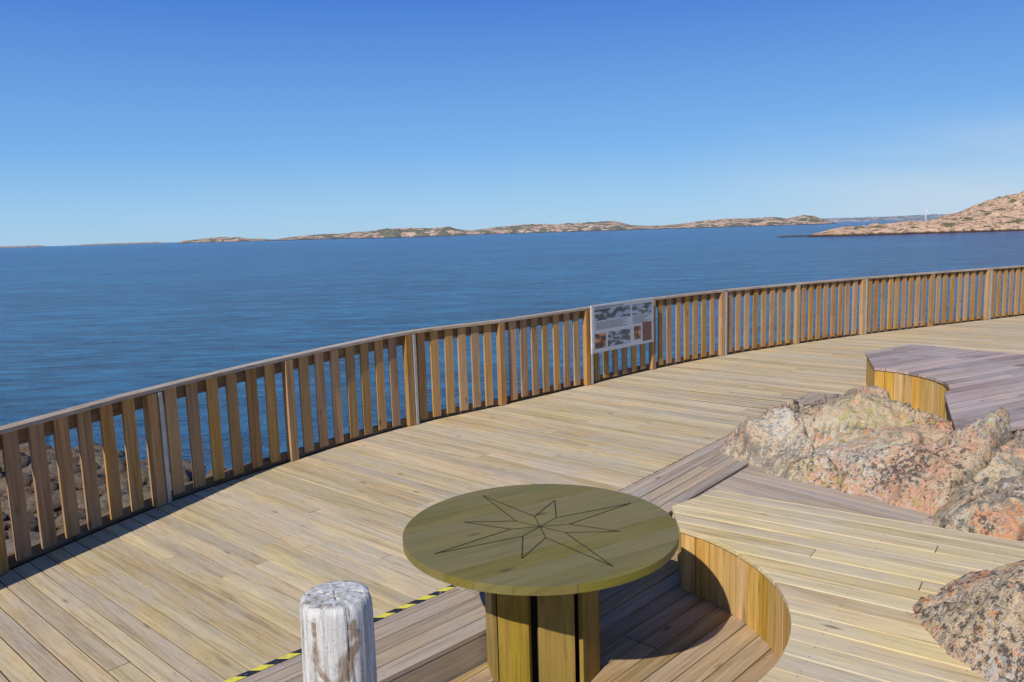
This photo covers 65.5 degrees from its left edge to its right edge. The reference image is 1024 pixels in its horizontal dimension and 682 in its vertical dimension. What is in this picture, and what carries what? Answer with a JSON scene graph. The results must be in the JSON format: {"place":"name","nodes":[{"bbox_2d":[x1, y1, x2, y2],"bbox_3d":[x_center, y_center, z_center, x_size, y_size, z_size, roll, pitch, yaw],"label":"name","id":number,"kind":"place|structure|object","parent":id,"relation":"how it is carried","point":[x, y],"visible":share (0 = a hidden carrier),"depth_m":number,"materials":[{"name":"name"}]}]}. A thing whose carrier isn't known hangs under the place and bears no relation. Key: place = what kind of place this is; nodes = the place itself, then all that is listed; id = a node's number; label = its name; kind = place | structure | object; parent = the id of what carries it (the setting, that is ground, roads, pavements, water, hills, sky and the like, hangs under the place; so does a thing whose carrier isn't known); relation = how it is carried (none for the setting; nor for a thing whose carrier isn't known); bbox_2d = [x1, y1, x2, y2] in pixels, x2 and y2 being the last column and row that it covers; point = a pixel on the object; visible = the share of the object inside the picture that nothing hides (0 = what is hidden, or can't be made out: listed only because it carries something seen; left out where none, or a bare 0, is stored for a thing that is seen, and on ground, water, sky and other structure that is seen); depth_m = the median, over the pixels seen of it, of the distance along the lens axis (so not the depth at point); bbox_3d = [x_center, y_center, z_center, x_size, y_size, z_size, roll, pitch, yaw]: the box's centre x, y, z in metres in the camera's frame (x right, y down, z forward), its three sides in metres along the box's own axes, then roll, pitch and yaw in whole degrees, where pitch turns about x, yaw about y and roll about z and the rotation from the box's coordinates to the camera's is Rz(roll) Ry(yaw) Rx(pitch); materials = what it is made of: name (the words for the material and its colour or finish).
{"place":"outdoors","nodes":[
{"label":"outdoors","id":0,"kind":"place"},
{"bbox_2d":[0,245,49,247],"bbox_3d":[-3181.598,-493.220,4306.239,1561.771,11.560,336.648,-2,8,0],"label":"island","id":1,"kind":"structure","parent":0,"point":[22,246],"depth_m":4217.96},
{"bbox_2d":[0,442,227,553],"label":"ground","id":2,"kind":"structure","parent":0,"point":[59,511],"depth_m":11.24,"materials":[{"name":"stone"}]},
{"bbox_2d":[720,385,1023,681],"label":"granite rock","id":3,"kind":"object","parent":2,"relation":"on","point":[876,442],"visible":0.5,"depth_m":6.28,"materials":[{"name":"beige stone"}]},
{"bbox_2d":[75,242,161,245],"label":"island","id":4,"kind":"structure","parent":0,"point":[120,243],"depth_m":3616.33,"materials":[{"name":"grey stone"}]},
{"bbox_2d":[179,237,269,242],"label":"island","id":5,"kind":"structure","parent":0,"point":[224,239],"depth_m":2209.84,"materials":[{"name":"grey stone"}]},
{"bbox_2d":[356,227,468,238],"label":"island","id":6,"kind":"structure","parent":0,"point":[411,232],"depth_m":1402.99,"materials":[{"name":"grey stone"}]},
{"bbox_2d":[268,221,641,240],"bbox_3d":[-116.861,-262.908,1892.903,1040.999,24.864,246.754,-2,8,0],"label":"island","id":7,"kind":"structure","parent":0,"point":[576,227],"depth_m":1826.22,"materials":[{"name":"beige stone"}]},
{"bbox_2d":[0,220,1023,475],"bbox_3d":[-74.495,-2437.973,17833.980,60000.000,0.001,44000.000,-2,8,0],"label":"sea water","id":8,"kind":"structure","parent":0,"point":[82,324],"depth_m":52.28,"materials":[{"name":"blue liquid"}]},
{"bbox_2d":[776,235,809,237],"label":"reef","id":9,"kind":"object","parent":8,"relation":"in","point":[794,236],"visible":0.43,"depth_m":222.79},
{"bbox_2d":[0,315,1023,681],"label":"wooden deck","id":10,"kind":"structure","parent":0,"point":[212,583],"depth_m":6.42,"materials":[{"name":"brown wood"}]},
{"bbox_2d":[0,265,1023,574],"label":"wooden fence","id":11,"kind":"object","parent":10,"relation":"on","point":[156,401],"visible":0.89,"depth_m":8.76,"materials":[{"name":"brown wood"}]},
{"bbox_2d":[590,297,653,353],"bbox_3d":[1.642,-0.242,11.718,1.493,0.686,0.026,-9,11,-44],"label":"information sign","id":12,"kind":"object","parent":11,"relation":"attached to","point":[619,325],"visible":1,"depth_m":11.66,"materials":[{"name":"grey plastic"}]},
{"bbox_2d":[0,0,1023,245],"label":"sky","id":13,"kind":"structure","parent":0,"point":[122,121],"materials":[{"name":"blue"}]},
{"bbox_2d":[449,551,778,681],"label":"deck","id":14,"kind":"structure","parent":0,"point":[659,625],"depth_m":4.63,"materials":[{"name":"brown wood"}]},
{"bbox_2d":[300,580,376,681],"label":"wooden bollard","id":15,"kind":"object","parent":14,"relation":"on","point":[337,631],"visible":1,"depth_m":2.63,"materials":[{"name":"white paint"}]},
{"bbox_2d":[403,484,678,681],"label":"round compass table","id":16,"kind":"object","parent":14,"relation":"on","point":[540,565],"visible":1,"depth_m":4.12,"materials":[{"name":"wood"}]},
{"bbox_2d":[236,392,933,681],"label":"deck step","id":17,"kind":"object","parent":14,"relation":"on","point":[441,637],"visible":0.25,"depth_m":4.80,"materials":[{"name":"grey wood"}]},
{"bbox_2d":[223,585,455,681],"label":"hazard tape","id":18,"kind":"object","parent":17,"relation":"on","point":[299,651],"visible":0.6,"depth_m":4.28,"materials":[{"name":"yellow plastic"}]},
{"bbox_2d":[672,490,1023,681],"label":"curved wooden bench","id":19,"kind":"object","parent":14,"relation":"on","point":[807,593],"visible":0.94,"depth_m":4.57,"materials":[{"name":"brown wood"}]},
{"bbox_2d":[865,344,1023,435],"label":"wooden seating platform","id":20,"kind":"structure","parent":14,"relation":"on","point":[958,388],"depth_m":9.23,"materials":[{"name":"grey wood"}]},
{"bbox_2d":[624,215,835,229],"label":"island","id":21,"kind":"structure","parent":0,"point":[778,221],"depth_m":1725.21,"materials":[{"name":"beige stone"}]},
{"bbox_2d":[821,214,946,222],"bbox_3d":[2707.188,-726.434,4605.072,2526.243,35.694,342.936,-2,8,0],"label":"island","id":22,"kind":"structure","parent":0,"point":[895,218],"depth_m":4520.31,"materials":[{"name":"grey stone"}]},
{"bbox_2d":[807,215,1023,236],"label":"headland","id":23,"kind":"structure","parent":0,"point":[982,223],"depth_m":215.47,"materials":[{"name":"beige stone"}]},
{"bbox_2d":[938,191,1023,218],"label":"headland","id":24,"kind":"structure","parent":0,"point":[1010,205],"depth_m":277.41,"materials":[{"name":"beige stone"}]}
]}

